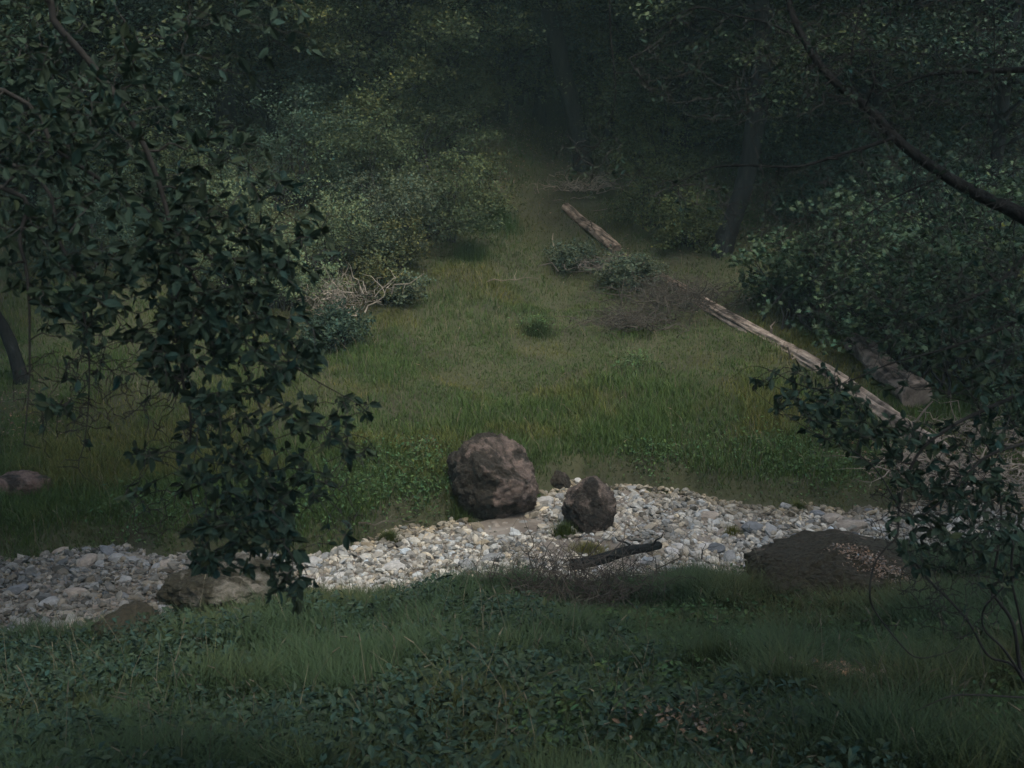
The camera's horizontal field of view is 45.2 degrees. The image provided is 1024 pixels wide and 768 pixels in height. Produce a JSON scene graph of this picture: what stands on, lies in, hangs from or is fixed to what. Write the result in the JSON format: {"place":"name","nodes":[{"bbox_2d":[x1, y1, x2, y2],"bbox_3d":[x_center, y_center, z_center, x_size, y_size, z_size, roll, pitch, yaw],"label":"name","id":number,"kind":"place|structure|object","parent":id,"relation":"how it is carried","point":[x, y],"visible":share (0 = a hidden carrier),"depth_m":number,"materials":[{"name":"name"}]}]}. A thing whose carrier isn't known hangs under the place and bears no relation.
{"place":"outdoors","nodes":[
{"label":"outdoors","id":0,"kind":"place"},
{"bbox_2d":[0,1,1023,765],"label":"ground","id":1,"kind":"structure","parent":0,"point":[632,477],"depth_m":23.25,"materials":[{"name":"plant"}]},
{"bbox_2d":[0,470,52,496],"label":"rock","id":2,"kind":"object","parent":1,"relation":"on","point":[21,480],"visible":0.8,"depth_m":17.29,"materials":[{"name":"stone"}]},
{"bbox_2d":[0,1,63,384],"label":"tree","id":3,"kind":"object","parent":1,"relation":"on","point":[12,349],"visible":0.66,"depth_m":20.73,"materials":[{"name":"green plant"}]},
{"bbox_2d":[4,160,187,273],"bbox_3d":[-8.610,-3.567,25.545,4.257,2.506,4.187,5,15,19],"label":"shrub","id":4,"kind":"object","parent":1,"relation":"on","point":[98,216],"visible":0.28,"depth_m":25.50,"materials":[{"name":"green plant"}]},
{"bbox_2d":[91,600,160,643],"bbox_3d":[-4.137,2.560,13.100,0.731,0.390,0.775,-9,17,-32],"label":"rock","id":5,"kind":"object","parent":1,"relation":"on","point":[124,611],"visible":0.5,"depth_m":12.97,"materials":[{"name":"stone"}]},
{"bbox_2d":[0,0,252,221],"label":"tree","id":6,"kind":"object","parent":1,"relation":"on","point":[151,8],"visible":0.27,"depth_m":27.30,"materials":[{"name":"green plant"}]},
{"bbox_2d":[0,0,279,173],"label":"tree","id":7,"kind":"object","parent":1,"relation":"on","point":[142,101],"visible":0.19,"depth_m":28.58,"materials":[{"name":"green plant"}]},
{"bbox_2d":[10,0,275,144],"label":"tree","id":8,"kind":"object","parent":1,"relation":"on","point":[196,46],"visible":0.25,"depth_m":29.77,"materials":[{"name":"green plant"}]},
{"bbox_2d":[0,0,289,210],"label":"tree","id":9,"kind":"object","parent":1,"relation":"on","point":[26,118],"visible":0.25,"depth_m":26.85,"materials":[{"name":"green plant"}]},
{"bbox_2d":[0,0,301,167],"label":"tree","id":10,"kind":"object","parent":1,"relation":"on","point":[182,4],"visible":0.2,"depth_m":28.72,"materials":[{"name":"green plant"}]},
{"bbox_2d":[33,102,290,236],"bbox_3d":[-8.102,-5.055,28.053,5.735,2.984,5.726,0,14,0],"label":"shrub","id":11,"kind":"object","parent":1,"relation":"on","point":[163,160],"visible":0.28,"depth_m":27.48,"materials":[{"name":"green plant"}]},
{"bbox_2d":[0,0,382,615],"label":"alder tree","id":12,"kind":"object","parent":1,"relation":"on","point":[68,302],"visible":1,"depth_m":5.16,"materials":[{"name":"green plant"}]},
{"bbox_2d":[155,552,283,615],"bbox_3d":[-3.266,2.336,13.867,1.479,0.657,1.282,0,14,0],"label":"rock slab","id":13,"kind":"object","parent":1,"relation":"on","point":[179,588],"visible":0.45,"depth_m":13.46,"materials":[{"name":"stone"}]},
{"bbox_2d":[150,164,323,288],"bbox_3d":[-5.682,-3.170,25.021,3.162,2.574,3.596,-7,16,-25],"label":"shrub","id":14,"kind":"object","parent":1,"relation":"on","point":[240,248],"visible":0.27,"depth_m":24.95,"materials":[{"name":"green plant"}]},
{"bbox_2d":[121,0,365,163],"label":"tree","id":15,"kind":"object","parent":1,"relation":"on","point":[230,108],"visible":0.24,"depth_m":30.89,"materials":[{"name":"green plant"}]},
{"bbox_2d":[160,5,346,119],"bbox_3d":[-7.670,-8.792,32.884,5.054,3.340,5.512,-8,16,-30],"label":"tree","id":16,"kind":"object","parent":1,"relation":"on","point":[247,114],"visible":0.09,"depth_m":32.55,"materials":[{"name":"green plant"}]},
{"bbox_2d":[159,0,381,139],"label":"tree","id":17,"kind":"object","parent":1,"relation":"on","point":[270,126],"visible":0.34,"depth_m":31.27,"materials":[{"name":"green plant"}]},
{"bbox_2d":[177,76,406,208],"bbox_3d":[-4.994,-5.649,28.816,5.868,3.065,4.228,0,14,0],"label":"shrub","id":18,"kind":"object","parent":1,"relation":"on","point":[291,118],"visible":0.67,"depth_m":28.57,"materials":[{"name":"green plant"}]},
{"bbox_2d":[240,235,372,311],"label":"shrub","id":19,"kind":"object","parent":1,"relation":"on","point":[304,280],"visible":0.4,"depth_m":24.16,"materials":[{"name":"green plant"}]},
{"bbox_2d":[228,174,409,283],"bbox_3d":[-4.049,-3.181,25.499,3.891,2.165,3.742,0,14,0],"label":"shrub","id":20,"kind":"object","parent":1,"relation":"on","point":[341,227],"visible":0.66,"depth_m":25.36,"materials":[{"name":"green plant"}]},
{"bbox_2d":[287,295,378,353],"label":"shrub","id":21,"kind":"object","parent":1,"relation":"on","point":[331,322],"visible":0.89,"depth_m":22.54,"materials":[{"name":"green plant"}]},
{"bbox_2d":[238,0,449,106],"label":"tree","id":22,"kind":"object","parent":1,"relation":"on","point":[403,8],"visible":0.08,"depth_m":31.58,"materials":[{"name":"green plant"}]},
{"bbox_2d":[202,0,493,127],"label":"tree","id":23,"kind":"object","parent":1,"relation":"on","point":[340,37],"visible":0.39,"depth_m":31.05,"materials":[{"name":"green plant"}]},
{"bbox_2d":[260,20,440,134],"bbox_3d":[-4.242,-8.120,32.467,4.919,3.249,5.273,0,14,0],"label":"shrub","id":24,"kind":"object","parent":1,"relation":"on","point":[335,88],"visible":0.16,"depth_m":31.91,"materials":[{"name":"green plant"}]},
{"bbox_2d":[281,262,423,316],"bbox_3d":[-3.251,-1.931,24.278,2.303,1.160,2.507,-12,18,-40],"label":"dead brush","id":25,"kind":"object","parent":1,"relation":"on","point":[336,292],"visible":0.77,"depth_m":24.03,"materials":[{"name":"plant"}]},
{"bbox_2d":[262,94,444,203],"bbox_3d":[-3.639,-5.475,28.682,3.985,2.513,4.062,13,19,42],"label":"shrub","id":26,"kind":"object","parent":1,"relation":"on","point":[361,141],"visible":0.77,"depth_m":28.73,"materials":[{"name":"green plant"}]},
{"bbox_2d":[335,247,414,302],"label":"shrub","id":27,"kind":"object","parent":1,"relation":"on","point":[377,268],"visible":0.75,"depth_m":24.68,"materials":[{"name":"green plant"}]},
{"bbox_2d":[278,0,475,83],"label":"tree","id":28,"kind":"object","parent":1,"relation":"on","point":[397,40],"visible":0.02,"depth_m":33.61,"materials":[{"name":"green plant"}]},
{"bbox_2d":[239,0,518,153],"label":"tree","id":29,"kind":"object","parent":1,"relation":"on","point":[358,104],"visible":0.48,"depth_m":30.17,"materials":[{"name":"green plant"}]},
{"bbox_2d":[298,157,469,263],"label":"shrub","id":30,"kind":"object","parent":1,"relation":"on","point":[381,212],"visible":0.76,"depth_m":26.05,"materials":[{"name":"green plant"}]},
{"bbox_2d":[345,204,434,271],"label":"shrub","id":31,"kind":"object","parent":1,"relation":"on","point":[411,250],"visible":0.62,"depth_m":25.83,"materials":[{"name":"green plant"}]},
{"bbox_2d":[306,1,487,93],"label":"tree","id":32,"kind":"object","parent":1,"relation":"on","point":[419,49],"visible":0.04,"depth_m":33.60,"materials":[{"name":"green plant"}]},
{"bbox_2d":[367,263,436,304],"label":"shrub","id":33,"kind":"object","parent":1,"relation":"on","point":[408,296],"visible":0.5,"depth_m":24.70,"materials":[{"name":"green plant"}]},
{"bbox_2d":[344,63,524,172],"bbox_3d":[-2.174,-6.678,30.779,4.819,2.676,4.052,-7,16,-26],"label":"shrub","id":34,"kind":"object","parent":1,"relation":"on","point":[441,134],"visible":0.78,"depth_m":30.61,"materials":[{"name":"green plant"}]},
{"bbox_2d":[366,144,523,245],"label":"shrub","id":35,"kind":"object","parent":1,"relation":"on","point":[453,208],"visible":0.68,"depth_m":27.48,"materials":[{"name":"green plant"}]},
{"bbox_2d":[308,0,584,150],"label":"tree","id":36,"kind":"object","parent":1,"relation":"on","point":[452,47],"visible":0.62,"depth_m":30.50,"materials":[{"name":"green plant"}]},
{"bbox_2d":[0,573,926,767],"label":"bramble thicket","id":37,"kind":"object","parent":1,"relation":"on","point":[480,702],"visible":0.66,"depth_m":8.51,"materials":[{"name":"green plant"}]},
{"bbox_2d":[442,237,501,266],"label":"bush","id":38,"kind":"object","parent":1,"relation":"on","point":[471,252],"visible":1,"depth_m":27.44,"materials":[{"name":"plant"}]},
{"bbox_2d":[428,145,526,224],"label":"shrub","id":39,"kind":"object","parent":1,"relation":"on","point":[483,190],"visible":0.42,"depth_m":29.30,"materials":[{"name":"green plant"}]},
{"bbox_2d":[397,0,573,78],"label":"tree","id":40,"kind":"object","parent":1,"relation":"on","point":[523,61],"visible":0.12,"depth_m":34.77,"materials":[{"name":"green plant"}]},
{"bbox_2d":[68,309,909,549],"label":"bank herbs","id":41,"kind":"object","parent":1,"relation":"on","point":[415,482],"visible":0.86,"depth_m":18.32,"materials":[{"name":"green plant"}]},
{"bbox_2d":[458,196,538,246],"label":"grass tuft","id":42,"kind":"object","parent":1,"relation":"on","point":[506,220],"visible":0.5,"depth_m":29.34,"materials":[{"name":"plant"}]},
{"bbox_2d":[0,158,1021,539],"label":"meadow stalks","id":43,"kind":"object","parent":1,"relation":"on","point":[460,368],"visible":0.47,"depth_m":21.05,"materials":[{"name":"plant"}]},
{"bbox_2d":[0,529,1023,767],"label":"bank grass","id":44,"kind":"structure","parent":1,"relation":"on","point":[932,731],"depth_m":9.71,"materials":[{"name":"plant"}]},
{"bbox_2d":[0,517,1023,767],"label":"dry stalks","id":45,"kind":"object","parent":1,"relation":"on","point":[964,683],"visible":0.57,"depth_m":9.14,"materials":[{"name":"plant"}]},
{"bbox_2d":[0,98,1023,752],"bbox_3d":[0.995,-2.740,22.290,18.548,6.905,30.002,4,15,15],"label":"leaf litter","id":46,"kind":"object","parent":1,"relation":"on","point":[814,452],"visible":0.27,"depth_m":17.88,"materials":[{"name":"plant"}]},
{"bbox_2d":[0,479,1023,630],"bbox_3d":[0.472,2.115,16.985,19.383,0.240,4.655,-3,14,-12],"label":"gravel","id":47,"kind":"structure","parent":1,"relation":"on","point":[93,580],"depth_m":16.46,"materials":[{"name":"gravel"}]},
{"bbox_2d":[6,584,28,594],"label":"cobble","id":48,"kind":"object","parent":47,"relation":"on","point":[17,589],"visible":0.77,"depth_m":15.17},
{"bbox_2d":[62,587,86,596],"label":"cobble","id":49,"kind":"object","parent":47,"relation":"on","point":[70,592],"visible":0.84,"depth_m":15.06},
{"bbox_2d":[77,553,96,566],"bbox_3d":[-5.559,2.326,16.133,0.198,0.200,0.377,5,19,21],"label":"cobble","id":50,"kind":"object","parent":47,"relation":"on","point":[89,559],"visible":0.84,"depth_m":16.04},
{"bbox_2d":[367,527,402,544],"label":"grass tuft","id":51,"kind":"object","parent":47,"relation":"on","point":[390,535],"visible":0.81,"depth_m":16.90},
{"bbox_2d":[382,560,407,570],"bbox_3d":[-1.509,2.358,15.918,0.404,0.167,0.223,2,17,-20],"label":"cobble","id":52,"kind":"object","parent":47,"relation":"on","point":[396,564],"visible":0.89,"depth_m":15.84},
{"bbox_2d":[437,489,476,523],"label":"grass tuft","id":53,"kind":"object","parent":47,"relation":"on","point":[459,513],"visible":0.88,"depth_m":17.70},
{"bbox_2d":[446,431,538,519],"bbox_3d":[-0.278,1.424,17.953,1.374,1.374,1.099,0,14,0],"label":"boulder","id":54,"kind":"object","parent":47,"relation":"on","point":[492,475],"visible":0.89,"depth_m":17.61,"materials":[{"name":"stone"}]},
{"bbox_2d":[550,470,570,488],"bbox_3d":[0.703,1.509,19.131,0.446,0.325,0.364,0,14,0],"label":"rock","id":55,"kind":"object","parent":47,"relation":"on","point":[560,480],"visible":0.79,"depth_m":19.01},
{"bbox_2d":[545,518,581,538],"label":"grass tuft","id":56,"kind":"object","parent":47,"relation":"on","point":[562,529],"visible":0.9,"depth_m":17.02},
{"bbox_2d":[561,475,616,533],"bbox_3d":[1.085,1.781,17.347,0.776,0.982,0.700,0,14,0],"label":"boulder","id":57,"kind":"object","parent":47,"relation":"on","point":[589,502],"visible":0.9,"depth_m":17.11,"materials":[{"name":"stone"}]},
{"bbox_2d":[560,539,620,555],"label":"grass tuft","id":58,"kind":"object","parent":47,"relation":"on","point":[598,548],"visible":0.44,"depth_m":16.43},
{"bbox_2d":[569,532,663,569],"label":"dead branch","id":59,"kind":"object","parent":47,"relation":"on","point":[656,545],"visible":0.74,"depth_m":15.37,"materials":[{"name":"wood"}]},
{"bbox_2d":[740,521,762,532],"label":"cobble","id":60,"kind":"object","parent":47,"relation":"on","point":[756,526],"visible":0.83,"depth_m":17.16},
{"bbox_2d":[821,513,840,523],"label":"cobble","id":61,"kind":"object","parent":47,"relation":"on","point":[830,518],"visible":0.9,"depth_m":17.55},
{"bbox_2d":[834,520,867,530],"bbox_3d":[4.785,2.004,17.344,0.446,0.207,0.278,-1,14,-2],"label":"cobble","id":62,"kind":"object","parent":47,"relation":"on","point":[845,524],"visible":0.81,"depth_m":17.24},
{"bbox_2d":[438,0,592,123],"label":"tree","id":63,"kind":"object","parent":1,"relation":"on","point":[503,115],"visible":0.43,"depth_m":33.57,"materials":[{"name":"green plant"}]},
{"bbox_2d":[404,0,653,106],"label":"tree","id":64,"kind":"object","parent":1,"relation":"on","point":[532,81],"visible":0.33,"depth_m":34.98,"materials":[{"name":"green plant"}]},
{"bbox_2d":[514,317,563,342],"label":"grass tuft","id":65,"kind":"object","parent":1,"relation":"on","point":[539,331],"visible":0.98,"depth_m":24.34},
{"bbox_2d":[539,0,593,172],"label":"tree","id":66,"kind":"object","parent":1,"relation":"on","point":[558,52],"visible":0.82,"depth_m":32.57,"materials":[{"name":"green plant"}]},
{"bbox_2d":[543,237,611,271],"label":"shrub","id":67,"kind":"object","parent":1,"relation":"on","point":[572,252],"visible":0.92,"depth_m":28.01,"materials":[{"name":"green plant"}]},
{"bbox_2d":[451,512,720,616],"bbox_3d":[0.856,2.044,13.447,3.023,0.992,2.903,9,17,33],"label":"brush pile","id":68,"kind":"object","parent":1,"relation":"on","point":[578,581],"visible":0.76,"depth_m":13.48,"materials":[{"name":"plant"}]},
{"bbox_2d":[561,203,621,252],"bbox_3d":[1.829,-3.772,29.835,0.456,1.002,2.830,-6,15,-22],"label":"fallen log","id":69,"kind":"object","parent":1,"relation":"on","point":[600,234],"visible":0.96,"depth_m":29.53,"materials":[{"name":"brown wood"}]},
{"bbox_2d":[520,248,666,276],"bbox_3d":[1.819,-2.837,27.953,3.435,0.610,2.717,0,14,0],"label":"dead brush","id":70,"kind":"object","parent":1,"relation":"on","point":[595,266],"visible":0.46,"depth_m":27.65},
{"bbox_2d":[531,169,658,193],"bbox_3d":[2.265,-5.399,32.091,3.703,0.874,3.183,0,14,0],"label":"dead brush","id":71,"kind":"object","parent":1,"relation":"on","point":[581,186],"visible":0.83,"depth_m":31.48,"materials":[{"name":"plant"}]},
{"bbox_2d":[558,0,679,146],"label":"tree","id":72,"kind":"object","parent":1,"relation":"on","point":[608,133],"visible":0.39,"depth_m":32.86,"materials":[{"name":"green plant"}]},
{"bbox_2d":[581,247,672,293],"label":"shrub","id":73,"kind":"object","parent":1,"relation":"on","point":[622,266],"visible":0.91,"depth_m":26.72,"materials":[{"name":"green plant"}]},
{"bbox_2d":[554,293,714,339],"bbox_3d":[2.549,-1.407,24.608,2.849,0.787,3.145,-10,17,-35],"label":"dead brush","id":74,"kind":"object","parent":1,"relation":"on","point":[634,317],"visible":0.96,"depth_m":24.48,"materials":[{"name":"plant"}]},
{"bbox_2d":[583,559,697,611],"bbox_3d":[1.354,2.226,13.544,1.504,0.509,1.409,0,14,0],"label":"brush pile","id":75,"kind":"object","parent":1,"relation":"on","point":[633,583],"visible":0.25,"depth_m":13.51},
{"bbox_2d":[534,0,773,65],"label":"tree","id":76,"kind":"object","parent":1,"relation":"on","point":[708,31],"visible":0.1,"depth_m":33.46,"materials":[{"name":"green plant"}]},
{"bbox_2d":[583,142,727,231],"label":"shrub","id":77,"kind":"object","parent":1,"relation":"on","point":[644,203],"visible":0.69,"depth_m":29.09,"materials":[{"name":"green plant"}]},
{"bbox_2d":[538,0,804,169],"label":"tree","id":78,"kind":"object","parent":1,"relation":"on","point":[635,98],"visible":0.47,"depth_m":31.65,"materials":[{"name":"green plant"}]},
{"bbox_2d":[553,0,796,147],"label":"tree","id":79,"kind":"object","parent":1,"relation":"on","point":[600,103],"visible":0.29,"depth_m":32.55,"materials":[{"name":"green plant"}]},
{"bbox_2d":[578,254,791,317],"bbox_3d":[3.447,-2.000,25.486,4.403,1.047,4.034,0,14,0],"label":"dead brush","id":80,"kind":"object","parent":1,"relation":"on","point":[663,290],"visible":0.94,"depth_m":25.33,"materials":[{"name":"plant"}]},
{"bbox_2d":[640,185,751,253],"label":"shrub","id":81,"kind":"object","parent":1,"relation":"on","point":[685,223],"visible":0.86,"depth_m":27.84,"materials":[{"name":"green plant"}]},
{"bbox_2d":[658,623,760,681],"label":"grass tuft","id":82,"kind":"object","parent":1,"relation":"on","point":[717,648],"visible":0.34,"depth_m":9.84,"materials":[{"name":"plant"}]},
{"bbox_2d":[508,543,1023,767],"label":"broad weeds","id":83,"kind":"object","parent":1,"relation":"on","point":[662,674],"visible":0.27,"depth_m":9.74,"materials":[{"name":"green plant"}]},
{"bbox_2d":[601,0,941,258],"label":"tree","id":84,"kind":"object","parent":1,"relation":"on","point":[746,177],"visible":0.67,"depth_m":26.97,"materials":[{"name":"green plant"}]},
{"bbox_2d":[736,655,828,700],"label":"grass tuft","id":85,"kind":"object","parent":1,"relation":"on","point":[782,672],"visible":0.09,"depth_m":8.73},
{"bbox_2d":[553,0,1023,389],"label":"leaning tree","id":86,"kind":"object","parent":1,"relation":"on","point":[1002,205],"visible":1,"depth_m":6.43,"materials":[{"name":"green plant"}]},
{"bbox_2d":[601,0,996,171],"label":"tree","id":87,"kind":"object","parent":1,"relation":"on","point":[831,114],"visible":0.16,"depth_m":31.45,"materials":[{"name":"green plant"}]},
{"bbox_2d":[709,188,911,334],"bbox_3d":[5.447,-2.398,24.022,3.559,2.777,3.518,-11,18,-38],"label":"maple sapling","id":88,"kind":"object","parent":1,"relation":"on","point":[777,291],"visible":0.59,"depth_m":24.14,"materials":[{"name":"green plant"}]},
{"bbox_2d":[695,297,951,457],"bbox_3d":[5.396,-0.254,22.476,0.724,1.570,7.695,-5,15,-21],"label":"fallen log","id":89,"kind":"object","parent":1,"relation":"on","point":[735,321],"visible":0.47,"depth_m":22.42,"materials":[{"name":"brown wood"}]},
{"bbox_2d":[726,182,955,339],"bbox_3d":[6.660,-2.488,23.968,4.602,2.940,3.747,0,14,0],"label":"maple sapling","id":90,"kind":"object","parent":1,"relation":"on","point":[866,207],"visible":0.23,"depth_m":23.45,"materials":[{"name":"green plant"}]},
{"bbox_2d":[743,528,945,601],"bbox_3d":[3.759,2.088,13.952,2.295,0.746,1.841,0,14,0],"label":"boulder","id":91,"kind":"object","parent":1,"relation":"on","point":[819,565],"visible":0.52,"depth_m":13.46,"materials":[{"name":"stone"}]},
{"bbox_2d":[759,123,935,225],"bbox_3d":[7.927,-5.049,29.455,4.126,2.400,4.448,0,14,0],"label":"maple sapling","id":92,"kind":"object","parent":1,"relation":"on","point":[843,164],"visible":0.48,"depth_m":29.13,"materials":[{"name":"green plant"}]},
{"bbox_2d":[727,0,999,160],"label":"tree","id":93,"kind":"object","parent":1,"relation":"on","point":[863,86],"visible":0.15,"depth_m":31.03,"materials":[{"name":"green plant"}]},
{"bbox_2d":[712,0,1022,200],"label":"tree","id":94,"kind":"object","parent":1,"relation":"on","point":[876,101],"visible":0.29,"depth_m":29.35,"materials":[{"name":"green plant"}]},
{"bbox_2d":[823,543,911,587],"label":"fallen leaves","id":95,"kind":"object","parent":1,"relation":"on","point":[863,555],"visible":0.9,"depth_m":13.38,"materials":[{"name":"brown plant"}]},
{"bbox_2d":[749,274,1023,710],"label":"arching shrub","id":96,"kind":"object","parent":1,"relation":"on","point":[957,543],"visible":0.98,"depth_m":6.24,"materials":[{"name":"green plant"}]},
{"bbox_2d":[844,333,932,407],"bbox_3d":[6.646,-0.266,21.907,0.580,0.827,2.630,-2,14,-8],"label":"fallen log","id":97,"kind":"object","parent":1,"relation":"on","point":[906,396],"visible":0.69,"depth_m":21.29,"materials":[{"name":"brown wood"}]},
{"bbox_2d":[757,199,1023,377],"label":"maple sapling","id":98,"kind":"object","parent":1,"relation":"on","point":[885,263],"visible":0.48,"depth_m":21.83,"materials":[{"name":"green plant"}]},
{"bbox_2d":[792,0,1023,176],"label":"tree","id":99,"kind":"object","parent":1,"relation":"on","point":[926,113],"visible":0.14,"depth_m":30.07,"materials":[{"name":"green plant"}]},
{"bbox_2d":[819,114,1023,263],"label":"maple sapling","id":100,"kind":"object","parent":1,"relation":"on","point":[900,178],"visible":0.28,"depth_m":26.28,"materials":[{"name":"green plant"}]},
{"bbox_2d":[829,413,1023,515],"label":"driftwood pile","id":101,"kind":"object","parent":1,"relation":"on","point":[961,460],"visible":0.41,"depth_m":18.41,"materials":[{"name":"wood"}]},
{"bbox_2d":[831,0,1023,256],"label":"tree","id":102,"kind":"object","parent":1,"relation":"on","point":[1011,10],"visible":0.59,"depth_m":26.17,"materials":[{"name":"green plant"}]},
{"bbox_2d":[849,0,1023,176],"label":"tree","id":103,"kind":"object","parent":1,"relation":"on","point":[1014,99],"visible":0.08,"depth_m":30.58,"materials":[{"name":"green plant"}]},
{"bbox_2d":[855,212,1023,413],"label":"maple sapling","id":104,"kind":"object","parent":1,"relation":"on","point":[961,262],"visible":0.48,"depth_m":20.63,"materials":[{"name":"green plant"}]},
{"bbox_2d":[877,380,1023,452],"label":"twig tangle","id":105,"kind":"object","parent":1,"relation":"on","point":[970,423],"visible":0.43,"depth_m":19.66,"materials":[{"name":"plant"}]},
{"bbox_2d":[895,106,1023,223],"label":"maple sapling","id":106,"kind":"object","parent":1,"relation":"on","point":[945,135],"visible":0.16,"depth_m":28.88,"materials":[{"name":"green plant"}]},
{"bbox_2d":[906,157,1023,370],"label":"maple sapling","id":107,"kind":"object","parent":1,"relation":"on","point":[999,216],"visible":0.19,"depth_m":22.54,"materials":[{"name":"green plant"}]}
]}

